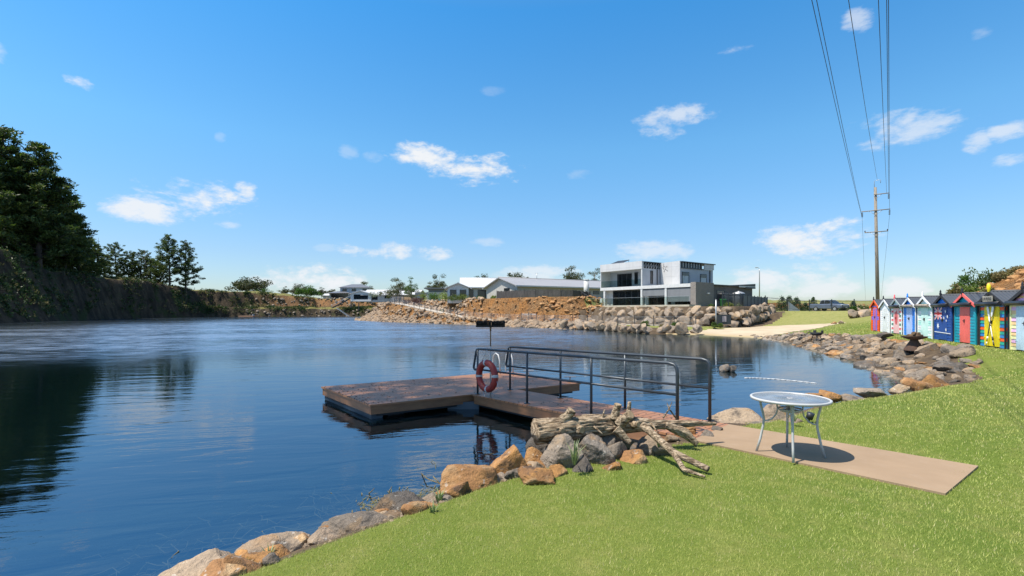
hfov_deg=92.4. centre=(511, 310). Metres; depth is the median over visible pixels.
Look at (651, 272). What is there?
window
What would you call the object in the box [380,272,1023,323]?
earth bank
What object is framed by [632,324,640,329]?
waterside boulder
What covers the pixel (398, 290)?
gum tree
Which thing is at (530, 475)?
shore rock
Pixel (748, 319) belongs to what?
wall boulder
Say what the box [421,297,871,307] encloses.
ground
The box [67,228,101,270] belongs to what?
pine tree
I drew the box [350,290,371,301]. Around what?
garden house
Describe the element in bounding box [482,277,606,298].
long house
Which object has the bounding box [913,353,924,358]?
bank rock
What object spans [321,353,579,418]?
swim platform
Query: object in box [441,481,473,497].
shore rock
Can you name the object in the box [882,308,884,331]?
door
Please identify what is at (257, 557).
wedged stone
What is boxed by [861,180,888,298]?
power pole
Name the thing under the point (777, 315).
stony soil
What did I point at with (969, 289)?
mound bush
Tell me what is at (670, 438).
wedged stone
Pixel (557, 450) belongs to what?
shore rock
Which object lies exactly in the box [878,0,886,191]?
power line
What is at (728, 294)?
slat screen
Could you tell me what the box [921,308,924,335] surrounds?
door
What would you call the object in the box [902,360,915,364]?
bank rock
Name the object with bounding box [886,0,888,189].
power line
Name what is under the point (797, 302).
conical shrub
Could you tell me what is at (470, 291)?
window
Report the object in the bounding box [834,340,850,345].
bank rock
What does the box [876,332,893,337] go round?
perched rock
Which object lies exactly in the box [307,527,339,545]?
wedged stone
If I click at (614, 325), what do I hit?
waterside boulder
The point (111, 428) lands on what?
water
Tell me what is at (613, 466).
shore rock
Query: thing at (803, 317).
lawn
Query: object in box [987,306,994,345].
oar
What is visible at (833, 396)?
shore rock
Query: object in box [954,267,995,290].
mound bush
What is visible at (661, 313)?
wall boulder
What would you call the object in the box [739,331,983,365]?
bank gravel
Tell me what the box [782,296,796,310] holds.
conical shrub
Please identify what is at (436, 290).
flat roof house
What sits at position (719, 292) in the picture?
window
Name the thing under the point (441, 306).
stone bank
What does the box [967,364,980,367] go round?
bank rock
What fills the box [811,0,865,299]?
power line
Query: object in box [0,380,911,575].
lake bed
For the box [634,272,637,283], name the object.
window
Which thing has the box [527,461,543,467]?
wedged stone
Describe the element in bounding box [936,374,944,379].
bank rock
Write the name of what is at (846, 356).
bank rock
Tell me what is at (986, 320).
door
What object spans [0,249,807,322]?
cliff
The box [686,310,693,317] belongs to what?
wall boulder
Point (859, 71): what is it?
power line
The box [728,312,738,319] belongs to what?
wall boulder
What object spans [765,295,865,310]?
palisade fence
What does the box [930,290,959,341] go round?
bathing hut
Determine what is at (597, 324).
waterside boulder
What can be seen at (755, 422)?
shore rock
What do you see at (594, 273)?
gum tree
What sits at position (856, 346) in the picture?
bank rock
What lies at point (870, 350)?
bank rock
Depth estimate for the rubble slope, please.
88.06 m
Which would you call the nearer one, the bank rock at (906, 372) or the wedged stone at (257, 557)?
the wedged stone at (257, 557)
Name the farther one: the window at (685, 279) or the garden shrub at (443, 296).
the garden shrub at (443, 296)
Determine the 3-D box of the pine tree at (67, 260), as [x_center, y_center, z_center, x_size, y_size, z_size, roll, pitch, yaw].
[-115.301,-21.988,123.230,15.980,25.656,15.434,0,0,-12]
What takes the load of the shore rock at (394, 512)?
on the stony soil
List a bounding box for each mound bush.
[946,283,961,293]
[951,275,979,293]
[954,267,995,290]
[960,284,984,291]
[989,270,1015,281]
[998,265,1023,272]
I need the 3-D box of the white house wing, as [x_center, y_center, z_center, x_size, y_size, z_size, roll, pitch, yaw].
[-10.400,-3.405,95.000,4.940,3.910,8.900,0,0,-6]
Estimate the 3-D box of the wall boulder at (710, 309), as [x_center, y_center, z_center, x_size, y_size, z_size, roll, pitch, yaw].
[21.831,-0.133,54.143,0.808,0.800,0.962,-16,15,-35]
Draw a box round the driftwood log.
[531,401,716,445]
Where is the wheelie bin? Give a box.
[719,299,725,305]
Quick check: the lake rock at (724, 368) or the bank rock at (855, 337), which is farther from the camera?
the bank rock at (855, 337)
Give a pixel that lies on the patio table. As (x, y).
(789, 400)
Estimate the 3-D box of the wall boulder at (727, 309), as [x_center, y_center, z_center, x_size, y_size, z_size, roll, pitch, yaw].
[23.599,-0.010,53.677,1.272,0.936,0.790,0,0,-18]
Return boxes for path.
[393,303,691,326]
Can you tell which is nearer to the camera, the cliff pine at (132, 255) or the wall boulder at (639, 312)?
the wall boulder at (639, 312)
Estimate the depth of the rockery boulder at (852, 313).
55.69 m
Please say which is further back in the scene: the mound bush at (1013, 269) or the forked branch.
the mound bush at (1013, 269)
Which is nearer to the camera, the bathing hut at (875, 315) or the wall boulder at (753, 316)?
the bathing hut at (875, 315)
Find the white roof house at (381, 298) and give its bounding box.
[364,289,423,301]
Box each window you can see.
[331,294,347,297]
[354,294,367,298]
[450,290,455,295]
[460,290,465,295]
[469,290,472,297]
[478,290,485,298]
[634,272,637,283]
[650,271,652,283]
[682,272,688,283]
[700,274,706,281]
[717,290,724,300]
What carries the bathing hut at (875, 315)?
on the lawn at (803, 317)
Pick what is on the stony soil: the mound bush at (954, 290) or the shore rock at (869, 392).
the shore rock at (869, 392)
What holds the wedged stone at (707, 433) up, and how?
on the stony soil
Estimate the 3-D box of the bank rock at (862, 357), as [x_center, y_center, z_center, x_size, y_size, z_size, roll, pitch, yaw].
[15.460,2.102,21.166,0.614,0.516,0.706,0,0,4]
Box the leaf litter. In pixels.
[323,375,705,431]
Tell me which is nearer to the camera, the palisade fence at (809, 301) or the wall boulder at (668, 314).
the wall boulder at (668, 314)
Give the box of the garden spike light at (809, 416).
[806,411,814,420]
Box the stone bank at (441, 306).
[391,297,484,320]
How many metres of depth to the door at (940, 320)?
23.43 m
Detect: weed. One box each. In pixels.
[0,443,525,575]
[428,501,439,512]
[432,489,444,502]
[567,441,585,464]
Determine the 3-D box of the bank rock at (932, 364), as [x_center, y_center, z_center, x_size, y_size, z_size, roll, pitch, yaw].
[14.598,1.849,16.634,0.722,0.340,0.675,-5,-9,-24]
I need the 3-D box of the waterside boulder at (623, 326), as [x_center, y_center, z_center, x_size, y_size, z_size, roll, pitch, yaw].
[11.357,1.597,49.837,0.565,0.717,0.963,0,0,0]
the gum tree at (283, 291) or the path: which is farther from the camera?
the gum tree at (283, 291)
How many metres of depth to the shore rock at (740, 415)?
8.35 m
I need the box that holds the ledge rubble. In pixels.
[246,297,379,316]
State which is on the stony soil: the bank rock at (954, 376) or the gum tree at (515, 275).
the bank rock at (954, 376)
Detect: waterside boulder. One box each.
[559,319,567,327]
[574,319,582,329]
[586,322,594,328]
[594,320,603,328]
[607,320,612,329]
[610,321,617,330]
[621,323,626,329]
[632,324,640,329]
[641,323,646,329]
[641,326,652,332]
[656,327,664,332]
[662,323,671,331]
[666,326,675,333]
[675,322,687,334]
[692,324,702,332]
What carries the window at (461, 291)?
in the white house wing
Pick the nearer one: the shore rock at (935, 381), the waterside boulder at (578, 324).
the shore rock at (935, 381)
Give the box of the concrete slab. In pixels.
[696,424,977,495]
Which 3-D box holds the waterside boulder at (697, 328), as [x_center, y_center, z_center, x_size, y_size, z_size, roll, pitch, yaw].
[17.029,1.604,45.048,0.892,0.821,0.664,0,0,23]
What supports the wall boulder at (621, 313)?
on the stony soil
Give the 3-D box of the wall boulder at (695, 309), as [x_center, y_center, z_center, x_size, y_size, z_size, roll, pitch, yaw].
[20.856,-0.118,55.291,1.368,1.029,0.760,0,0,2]
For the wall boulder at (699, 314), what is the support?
on the stony soil
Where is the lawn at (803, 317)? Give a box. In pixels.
[242,311,1023,575]
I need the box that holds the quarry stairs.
[332,296,358,310]
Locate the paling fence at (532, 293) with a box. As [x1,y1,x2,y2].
[497,289,590,297]
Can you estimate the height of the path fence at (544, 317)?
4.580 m
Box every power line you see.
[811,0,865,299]
[816,0,861,214]
[848,0,876,175]
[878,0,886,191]
[881,0,889,295]
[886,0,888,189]
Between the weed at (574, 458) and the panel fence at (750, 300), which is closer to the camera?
the weed at (574, 458)
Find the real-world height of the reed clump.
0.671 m
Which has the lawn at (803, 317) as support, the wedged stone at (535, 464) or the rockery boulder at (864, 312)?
the rockery boulder at (864, 312)
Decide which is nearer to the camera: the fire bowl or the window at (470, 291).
the fire bowl
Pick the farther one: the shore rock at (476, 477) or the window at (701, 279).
the window at (701, 279)
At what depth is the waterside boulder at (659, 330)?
46.76 m
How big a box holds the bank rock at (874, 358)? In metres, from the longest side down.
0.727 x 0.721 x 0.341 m
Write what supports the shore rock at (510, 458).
on the stony soil
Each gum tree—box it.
[224,276,272,291]
[277,286,288,293]
[285,283,306,294]
[317,287,328,296]
[377,277,406,300]
[425,274,447,287]
[507,272,528,277]
[562,265,584,279]
[588,268,599,280]
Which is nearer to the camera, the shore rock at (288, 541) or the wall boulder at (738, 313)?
the shore rock at (288, 541)
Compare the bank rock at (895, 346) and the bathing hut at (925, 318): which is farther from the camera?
the bathing hut at (925, 318)
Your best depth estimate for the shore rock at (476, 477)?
5.14 m
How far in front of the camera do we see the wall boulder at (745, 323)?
53.21 m
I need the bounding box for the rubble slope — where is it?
[354,301,607,329]
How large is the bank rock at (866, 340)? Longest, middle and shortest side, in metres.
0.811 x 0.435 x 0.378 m
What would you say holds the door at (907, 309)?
in the bathing hut at (909, 316)
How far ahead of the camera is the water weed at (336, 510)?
5.32 m
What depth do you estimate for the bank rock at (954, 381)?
13.82 m
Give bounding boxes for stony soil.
[262,306,981,566]
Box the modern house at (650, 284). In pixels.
[596,260,755,306]
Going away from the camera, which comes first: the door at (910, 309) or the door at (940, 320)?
the door at (940, 320)
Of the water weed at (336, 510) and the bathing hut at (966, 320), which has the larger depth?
the bathing hut at (966, 320)
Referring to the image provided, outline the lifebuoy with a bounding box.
[476,350,498,397]
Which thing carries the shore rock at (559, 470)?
on the lawn at (803, 317)
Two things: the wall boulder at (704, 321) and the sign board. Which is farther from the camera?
the wall boulder at (704, 321)
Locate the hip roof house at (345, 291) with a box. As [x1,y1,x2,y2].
[329,284,373,298]
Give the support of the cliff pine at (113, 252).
on the cliff
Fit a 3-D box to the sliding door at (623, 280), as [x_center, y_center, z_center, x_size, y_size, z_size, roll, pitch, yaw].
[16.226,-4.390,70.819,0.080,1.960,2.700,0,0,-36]
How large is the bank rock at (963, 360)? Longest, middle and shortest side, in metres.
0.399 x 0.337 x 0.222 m
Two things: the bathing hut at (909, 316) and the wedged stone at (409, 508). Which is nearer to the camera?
the wedged stone at (409, 508)
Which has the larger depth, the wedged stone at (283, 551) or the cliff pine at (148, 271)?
the cliff pine at (148, 271)
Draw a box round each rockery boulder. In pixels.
[848,309,857,317]
[857,309,870,317]
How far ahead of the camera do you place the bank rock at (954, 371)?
15.28 m
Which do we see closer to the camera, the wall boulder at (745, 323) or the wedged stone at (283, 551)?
the wedged stone at (283, 551)
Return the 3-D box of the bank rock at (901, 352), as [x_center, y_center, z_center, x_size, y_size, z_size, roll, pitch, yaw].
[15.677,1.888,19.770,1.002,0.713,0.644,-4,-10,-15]
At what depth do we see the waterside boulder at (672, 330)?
46.38 m
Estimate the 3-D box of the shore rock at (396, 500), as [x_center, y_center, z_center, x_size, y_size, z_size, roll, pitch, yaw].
[-1.040,1.970,4.864,0.682,0.304,0.514,7,-5,-11]
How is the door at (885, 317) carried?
in the bathing hut at (885, 318)
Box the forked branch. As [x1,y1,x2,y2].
[640,422,709,477]
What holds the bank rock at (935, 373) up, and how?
on the stony soil
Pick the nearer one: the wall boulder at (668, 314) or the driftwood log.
the driftwood log
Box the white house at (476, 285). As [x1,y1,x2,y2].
[460,277,495,298]
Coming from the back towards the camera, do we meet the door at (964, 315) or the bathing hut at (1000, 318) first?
the door at (964, 315)
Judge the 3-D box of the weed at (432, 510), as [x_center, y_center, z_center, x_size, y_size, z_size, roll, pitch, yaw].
[-0.696,1.777,4.389,0.120,0.129,0.141,0,0,26]
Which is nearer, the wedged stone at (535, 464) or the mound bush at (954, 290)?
the wedged stone at (535, 464)
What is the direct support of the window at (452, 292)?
in the white house wing
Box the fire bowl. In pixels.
[901,336,928,350]
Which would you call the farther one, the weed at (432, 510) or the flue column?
the flue column
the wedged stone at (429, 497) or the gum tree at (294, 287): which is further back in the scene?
the gum tree at (294, 287)
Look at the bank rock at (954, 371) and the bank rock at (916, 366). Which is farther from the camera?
the bank rock at (916, 366)
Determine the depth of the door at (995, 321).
18.57 m
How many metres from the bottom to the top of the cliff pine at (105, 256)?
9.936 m
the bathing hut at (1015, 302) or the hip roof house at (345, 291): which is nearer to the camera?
the bathing hut at (1015, 302)
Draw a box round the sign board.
[717,315,730,323]
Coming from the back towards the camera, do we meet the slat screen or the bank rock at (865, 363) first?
the slat screen
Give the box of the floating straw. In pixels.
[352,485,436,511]
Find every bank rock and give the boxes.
[780,334,789,339]
[802,338,811,342]
[826,346,843,350]
[826,351,843,354]
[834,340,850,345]
[840,355,854,358]
[850,334,862,339]
[852,344,868,348]
[853,360,878,366]
[860,354,875,359]
[862,334,876,337]
[863,338,872,343]
[865,356,882,360]
[866,348,878,352]
[873,369,890,372]
[879,357,897,364]
[880,341,896,349]
[881,349,893,354]
[881,371,893,374]
[890,362,903,365]
[890,369,902,372]
[892,349,911,357]
[893,343,905,348]
[893,367,904,370]
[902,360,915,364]
[902,370,913,375]
[905,364,925,370]
[908,369,929,377]
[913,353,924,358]
[914,343,939,355]
[929,361,953,366]
[930,371,946,375]
[932,362,967,370]
[936,354,950,360]
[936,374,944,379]
[940,345,955,352]
[946,369,961,372]
[947,379,960,382]
[948,347,975,357]
[951,374,961,378]
[955,343,975,351]
[959,358,971,362]
[964,374,975,378]
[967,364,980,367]
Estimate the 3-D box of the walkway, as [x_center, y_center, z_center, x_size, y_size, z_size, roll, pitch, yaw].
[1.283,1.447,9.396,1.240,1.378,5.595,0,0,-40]
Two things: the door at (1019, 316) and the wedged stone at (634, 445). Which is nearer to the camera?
the wedged stone at (634, 445)
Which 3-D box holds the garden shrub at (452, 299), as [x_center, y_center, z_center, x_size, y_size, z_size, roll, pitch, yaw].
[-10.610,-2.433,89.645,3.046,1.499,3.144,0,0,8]
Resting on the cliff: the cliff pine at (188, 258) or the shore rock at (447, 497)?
the cliff pine at (188, 258)
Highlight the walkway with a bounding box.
[472,346,727,441]
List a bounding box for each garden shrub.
[410,297,426,303]
[427,292,441,299]
[434,291,454,299]
[446,294,461,301]
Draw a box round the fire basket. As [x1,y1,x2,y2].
[809,330,823,340]
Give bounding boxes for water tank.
[733,291,744,305]
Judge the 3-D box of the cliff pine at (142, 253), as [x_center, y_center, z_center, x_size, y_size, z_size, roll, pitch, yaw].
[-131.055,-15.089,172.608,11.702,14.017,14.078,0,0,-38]
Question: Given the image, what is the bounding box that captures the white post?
[715,299,716,323]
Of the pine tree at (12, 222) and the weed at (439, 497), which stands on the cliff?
the pine tree at (12, 222)
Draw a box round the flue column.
[584,279,588,291]
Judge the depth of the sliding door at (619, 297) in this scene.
69.27 m
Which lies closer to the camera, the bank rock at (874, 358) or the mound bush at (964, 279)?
the bank rock at (874, 358)
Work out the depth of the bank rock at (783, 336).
35.80 m
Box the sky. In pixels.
[0,0,1023,300]
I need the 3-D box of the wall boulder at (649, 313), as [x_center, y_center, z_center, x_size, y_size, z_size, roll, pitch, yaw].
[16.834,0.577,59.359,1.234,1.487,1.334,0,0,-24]
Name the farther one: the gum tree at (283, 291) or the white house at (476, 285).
the gum tree at (283, 291)
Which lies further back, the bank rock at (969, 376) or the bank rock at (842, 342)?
the bank rock at (842, 342)
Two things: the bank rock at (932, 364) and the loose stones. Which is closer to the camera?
the bank rock at (932, 364)
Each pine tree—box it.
[0,124,77,248]
[0,141,99,267]
[8,152,61,257]
[34,175,94,267]
[62,209,96,267]
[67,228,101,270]
[72,241,107,274]
[90,243,111,275]
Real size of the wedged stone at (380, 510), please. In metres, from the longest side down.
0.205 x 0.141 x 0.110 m
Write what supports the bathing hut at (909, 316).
on the lawn at (803, 317)
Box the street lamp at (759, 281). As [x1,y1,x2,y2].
[755,267,759,296]
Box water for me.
[0,317,912,555]
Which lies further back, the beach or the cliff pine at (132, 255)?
the cliff pine at (132, 255)
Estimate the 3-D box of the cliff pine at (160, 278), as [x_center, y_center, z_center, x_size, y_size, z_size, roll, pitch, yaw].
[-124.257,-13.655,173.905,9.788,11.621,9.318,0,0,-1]
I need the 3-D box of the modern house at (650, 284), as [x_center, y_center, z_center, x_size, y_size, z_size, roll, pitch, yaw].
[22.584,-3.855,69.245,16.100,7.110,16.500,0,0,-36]
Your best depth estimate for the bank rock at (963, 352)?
16.62 m
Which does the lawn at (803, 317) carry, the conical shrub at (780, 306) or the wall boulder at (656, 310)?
the conical shrub at (780, 306)
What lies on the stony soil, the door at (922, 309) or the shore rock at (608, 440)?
the shore rock at (608, 440)
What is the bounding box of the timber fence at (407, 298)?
[397,296,413,299]
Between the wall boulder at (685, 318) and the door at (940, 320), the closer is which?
the door at (940, 320)
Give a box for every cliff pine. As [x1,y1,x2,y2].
[96,254,121,276]
[101,242,136,275]
[111,251,145,276]
[119,249,157,278]
[132,258,168,282]
[145,234,191,284]
[145,257,176,283]
[167,239,205,294]
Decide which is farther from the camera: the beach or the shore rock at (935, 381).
the beach
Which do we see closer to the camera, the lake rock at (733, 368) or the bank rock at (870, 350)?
the lake rock at (733, 368)
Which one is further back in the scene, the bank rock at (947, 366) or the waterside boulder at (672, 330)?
the waterside boulder at (672, 330)
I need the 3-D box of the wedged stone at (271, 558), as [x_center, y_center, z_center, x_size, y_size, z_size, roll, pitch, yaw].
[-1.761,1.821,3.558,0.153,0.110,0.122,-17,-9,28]
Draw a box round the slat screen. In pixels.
[722,292,740,305]
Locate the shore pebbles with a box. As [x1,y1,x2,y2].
[288,435,698,557]
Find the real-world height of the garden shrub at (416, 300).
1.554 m
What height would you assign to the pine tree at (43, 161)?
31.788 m
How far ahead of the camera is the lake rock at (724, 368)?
17.78 m
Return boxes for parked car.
[811,300,849,310]
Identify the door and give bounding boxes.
[613,290,644,304]
[617,273,631,286]
[651,296,670,304]
[675,301,690,304]
[873,309,874,329]
[875,308,876,330]
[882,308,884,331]
[884,308,887,331]
[893,308,898,333]
[906,308,908,334]
[908,308,912,333]
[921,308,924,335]
[924,308,927,335]
[938,307,942,338]
[942,307,946,339]
[959,307,969,342]
[983,307,991,345]
[991,306,999,346]
[1015,306,1023,349]
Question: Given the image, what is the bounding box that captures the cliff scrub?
[0,245,372,318]
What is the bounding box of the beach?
[665,321,845,337]
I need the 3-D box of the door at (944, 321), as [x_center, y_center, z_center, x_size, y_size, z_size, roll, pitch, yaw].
[20.324,0.593,23.057,0.120,1.525,0.542,0,0,24]
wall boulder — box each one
[609,309,617,316]
[617,310,625,316]
[635,309,644,318]
[645,310,655,318]
[651,306,659,314]
[655,317,663,323]
[658,310,664,316]
[664,310,672,318]
[672,309,684,317]
[677,316,690,324]
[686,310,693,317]
[691,305,701,313]
[692,311,703,318]
[698,316,709,325]
[704,313,714,320]
[706,306,714,313]
[721,307,732,314]
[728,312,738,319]
[729,320,738,326]
[735,311,741,318]
[740,310,746,316]
[742,316,751,325]
[742,320,748,326]
[749,307,756,313]
[750,313,756,323]
[751,305,759,314]
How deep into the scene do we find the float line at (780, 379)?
15.65 m
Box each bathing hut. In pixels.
[869,297,882,331]
[878,296,892,332]
[888,294,905,334]
[900,293,920,334]
[914,291,939,338]
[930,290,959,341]
[950,288,986,344]
[974,284,1019,348]
[1004,281,1023,351]
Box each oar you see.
[986,306,993,344]
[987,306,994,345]
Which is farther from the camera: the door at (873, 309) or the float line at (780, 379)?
the door at (873, 309)
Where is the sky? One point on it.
(327, 144)
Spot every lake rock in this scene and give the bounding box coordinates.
[719,364,729,371]
[729,365,736,371]
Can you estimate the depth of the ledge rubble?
190.73 m
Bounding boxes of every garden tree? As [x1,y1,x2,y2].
[294,285,322,295]
[404,276,418,297]
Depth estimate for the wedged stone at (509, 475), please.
5.34 m
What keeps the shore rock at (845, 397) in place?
on the stony soil
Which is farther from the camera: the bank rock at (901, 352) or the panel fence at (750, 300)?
the panel fence at (750, 300)
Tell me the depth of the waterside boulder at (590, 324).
55.44 m
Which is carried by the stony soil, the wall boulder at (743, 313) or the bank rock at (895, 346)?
the bank rock at (895, 346)
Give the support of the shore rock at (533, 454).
on the stony soil
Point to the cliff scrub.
(73, 273)
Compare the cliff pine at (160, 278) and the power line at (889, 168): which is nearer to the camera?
the power line at (889, 168)
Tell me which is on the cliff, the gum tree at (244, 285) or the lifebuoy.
the gum tree at (244, 285)
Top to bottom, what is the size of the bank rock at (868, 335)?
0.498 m
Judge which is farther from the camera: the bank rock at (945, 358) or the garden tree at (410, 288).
the garden tree at (410, 288)
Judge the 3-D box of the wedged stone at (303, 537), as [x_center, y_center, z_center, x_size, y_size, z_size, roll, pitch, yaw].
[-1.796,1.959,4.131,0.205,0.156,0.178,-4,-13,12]
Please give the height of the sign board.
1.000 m
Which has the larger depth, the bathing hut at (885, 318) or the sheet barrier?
the sheet barrier
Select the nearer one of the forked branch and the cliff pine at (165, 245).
the forked branch
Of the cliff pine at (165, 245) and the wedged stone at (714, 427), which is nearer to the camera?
the wedged stone at (714, 427)
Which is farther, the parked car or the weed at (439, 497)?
the parked car
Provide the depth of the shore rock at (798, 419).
7.88 m
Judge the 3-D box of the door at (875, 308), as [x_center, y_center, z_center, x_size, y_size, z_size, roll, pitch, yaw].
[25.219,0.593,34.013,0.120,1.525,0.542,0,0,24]
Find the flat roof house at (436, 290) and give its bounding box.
[415,288,446,300]
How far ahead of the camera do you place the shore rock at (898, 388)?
11.45 m
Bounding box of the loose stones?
[476,295,606,321]
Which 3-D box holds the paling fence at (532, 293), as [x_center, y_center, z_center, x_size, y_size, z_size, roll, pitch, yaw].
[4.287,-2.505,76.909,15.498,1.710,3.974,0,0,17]
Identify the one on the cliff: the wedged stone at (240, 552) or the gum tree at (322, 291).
the gum tree at (322, 291)
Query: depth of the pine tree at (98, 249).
150.22 m
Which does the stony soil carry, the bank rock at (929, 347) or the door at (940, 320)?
the bank rock at (929, 347)
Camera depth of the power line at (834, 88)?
24.10 m
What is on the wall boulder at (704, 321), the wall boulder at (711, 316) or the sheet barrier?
the wall boulder at (711, 316)
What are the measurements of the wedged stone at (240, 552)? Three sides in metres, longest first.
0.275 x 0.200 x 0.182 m
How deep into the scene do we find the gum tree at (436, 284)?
159.72 m
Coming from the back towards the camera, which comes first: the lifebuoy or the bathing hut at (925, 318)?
the bathing hut at (925, 318)
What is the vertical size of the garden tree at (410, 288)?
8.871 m
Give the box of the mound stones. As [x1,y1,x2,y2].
[977,269,1023,291]
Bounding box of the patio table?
[750,392,832,462]
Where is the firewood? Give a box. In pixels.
[907,332,922,336]
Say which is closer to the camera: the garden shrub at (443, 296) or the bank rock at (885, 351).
the bank rock at (885, 351)
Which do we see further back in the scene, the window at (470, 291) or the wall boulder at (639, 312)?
the window at (470, 291)
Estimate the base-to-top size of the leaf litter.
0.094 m
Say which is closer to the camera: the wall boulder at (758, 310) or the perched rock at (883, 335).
the perched rock at (883, 335)
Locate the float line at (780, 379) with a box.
[744,377,812,382]
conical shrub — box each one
[775,295,785,310]
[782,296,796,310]
[794,296,803,310]
[806,297,819,309]
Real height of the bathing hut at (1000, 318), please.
2.800 m
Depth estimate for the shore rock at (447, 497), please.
4.74 m
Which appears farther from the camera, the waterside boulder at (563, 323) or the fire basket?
the waterside boulder at (563, 323)
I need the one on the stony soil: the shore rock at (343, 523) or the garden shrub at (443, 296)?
the shore rock at (343, 523)
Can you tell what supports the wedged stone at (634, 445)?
on the stony soil
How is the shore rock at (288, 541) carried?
on the stony soil
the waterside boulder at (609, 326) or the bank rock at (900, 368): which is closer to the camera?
the bank rock at (900, 368)
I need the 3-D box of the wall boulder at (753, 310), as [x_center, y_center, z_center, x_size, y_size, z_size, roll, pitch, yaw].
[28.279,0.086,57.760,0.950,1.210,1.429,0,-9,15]
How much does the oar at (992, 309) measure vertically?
1.508 m
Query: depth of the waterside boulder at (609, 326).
52.10 m
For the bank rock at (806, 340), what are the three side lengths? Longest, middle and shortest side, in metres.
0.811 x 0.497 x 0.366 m
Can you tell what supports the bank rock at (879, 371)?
on the stony soil
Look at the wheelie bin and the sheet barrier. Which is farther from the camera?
the sheet barrier
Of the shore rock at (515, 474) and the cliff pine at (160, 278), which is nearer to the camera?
the shore rock at (515, 474)
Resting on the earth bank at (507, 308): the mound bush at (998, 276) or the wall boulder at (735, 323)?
the mound bush at (998, 276)
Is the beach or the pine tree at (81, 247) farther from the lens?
the pine tree at (81, 247)
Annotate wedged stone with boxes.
[200,558,246,575]
[223,554,261,572]
[235,549,247,555]
[241,551,278,565]
[262,552,280,566]
[264,544,290,557]
[294,533,308,543]
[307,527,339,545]
[375,508,388,512]
[401,501,427,515]
[422,492,435,501]
[497,474,503,482]
[504,470,513,479]
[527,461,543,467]
[630,443,636,449]
[664,434,679,441]
[701,429,713,436]
[711,425,722,430]
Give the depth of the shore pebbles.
4.17 m
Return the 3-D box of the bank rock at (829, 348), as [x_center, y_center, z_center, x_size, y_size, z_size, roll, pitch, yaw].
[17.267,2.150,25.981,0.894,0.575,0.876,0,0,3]
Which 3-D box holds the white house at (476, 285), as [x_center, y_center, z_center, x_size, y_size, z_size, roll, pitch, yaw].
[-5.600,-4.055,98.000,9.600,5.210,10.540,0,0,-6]
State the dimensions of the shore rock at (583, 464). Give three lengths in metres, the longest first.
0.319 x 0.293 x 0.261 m
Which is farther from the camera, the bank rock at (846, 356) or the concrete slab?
the bank rock at (846, 356)
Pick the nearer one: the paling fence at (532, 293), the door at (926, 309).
the door at (926, 309)
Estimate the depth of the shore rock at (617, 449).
5.95 m
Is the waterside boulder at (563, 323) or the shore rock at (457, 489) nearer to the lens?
the shore rock at (457, 489)
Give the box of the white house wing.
[445,282,470,303]
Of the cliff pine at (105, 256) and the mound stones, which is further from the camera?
the cliff pine at (105, 256)
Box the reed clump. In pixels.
[711,322,717,327]
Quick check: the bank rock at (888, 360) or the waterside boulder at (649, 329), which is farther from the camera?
the waterside boulder at (649, 329)
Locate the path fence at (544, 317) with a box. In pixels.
[391,298,695,325]
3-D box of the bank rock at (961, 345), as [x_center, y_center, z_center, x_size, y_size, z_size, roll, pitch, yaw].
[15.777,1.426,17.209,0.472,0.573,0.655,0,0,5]
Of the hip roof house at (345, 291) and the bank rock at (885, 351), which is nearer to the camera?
the bank rock at (885, 351)
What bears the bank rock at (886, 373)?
on the stony soil
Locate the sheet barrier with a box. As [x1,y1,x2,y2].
[788,302,799,310]
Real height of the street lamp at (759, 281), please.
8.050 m
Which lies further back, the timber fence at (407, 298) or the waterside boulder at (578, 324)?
the timber fence at (407, 298)
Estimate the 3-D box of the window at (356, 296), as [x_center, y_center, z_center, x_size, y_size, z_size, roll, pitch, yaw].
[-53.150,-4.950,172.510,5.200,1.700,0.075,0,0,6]
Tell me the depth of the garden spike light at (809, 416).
7.77 m
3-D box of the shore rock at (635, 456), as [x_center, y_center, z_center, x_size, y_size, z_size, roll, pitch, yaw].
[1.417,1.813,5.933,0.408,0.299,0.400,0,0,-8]
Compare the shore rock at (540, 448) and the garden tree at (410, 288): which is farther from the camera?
the garden tree at (410, 288)
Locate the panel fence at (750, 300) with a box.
[743,294,767,305]
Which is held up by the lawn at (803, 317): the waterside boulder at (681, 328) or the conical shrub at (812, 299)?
the conical shrub at (812, 299)
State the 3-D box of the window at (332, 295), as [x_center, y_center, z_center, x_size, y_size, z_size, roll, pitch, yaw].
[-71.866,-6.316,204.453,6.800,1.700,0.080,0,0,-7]
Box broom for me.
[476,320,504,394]
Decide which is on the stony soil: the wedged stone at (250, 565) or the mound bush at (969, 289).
the wedged stone at (250, 565)
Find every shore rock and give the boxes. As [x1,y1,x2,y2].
[158,548,230,575]
[234,531,310,552]
[318,511,387,534]
[372,490,424,511]
[382,510,400,515]
[436,494,452,503]
[440,464,497,490]
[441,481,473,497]
[490,445,527,473]
[511,465,530,477]
[517,466,555,484]
[524,447,542,462]
[525,437,547,452]
[540,433,583,467]
[549,464,567,477]
[572,454,592,472]
[578,433,615,464]
[601,434,622,446]
[602,461,620,470]
[608,441,626,458]
[617,449,646,463]
[636,435,671,455]
[706,408,762,423]
[747,421,772,423]
[762,404,785,420]
[782,417,803,422]
[819,389,841,402]
[841,393,864,401]
[853,388,886,397]
[888,384,909,394]
[900,377,933,390]
[922,374,949,387]
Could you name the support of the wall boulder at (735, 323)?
on the stony soil
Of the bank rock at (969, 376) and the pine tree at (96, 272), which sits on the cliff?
the pine tree at (96, 272)

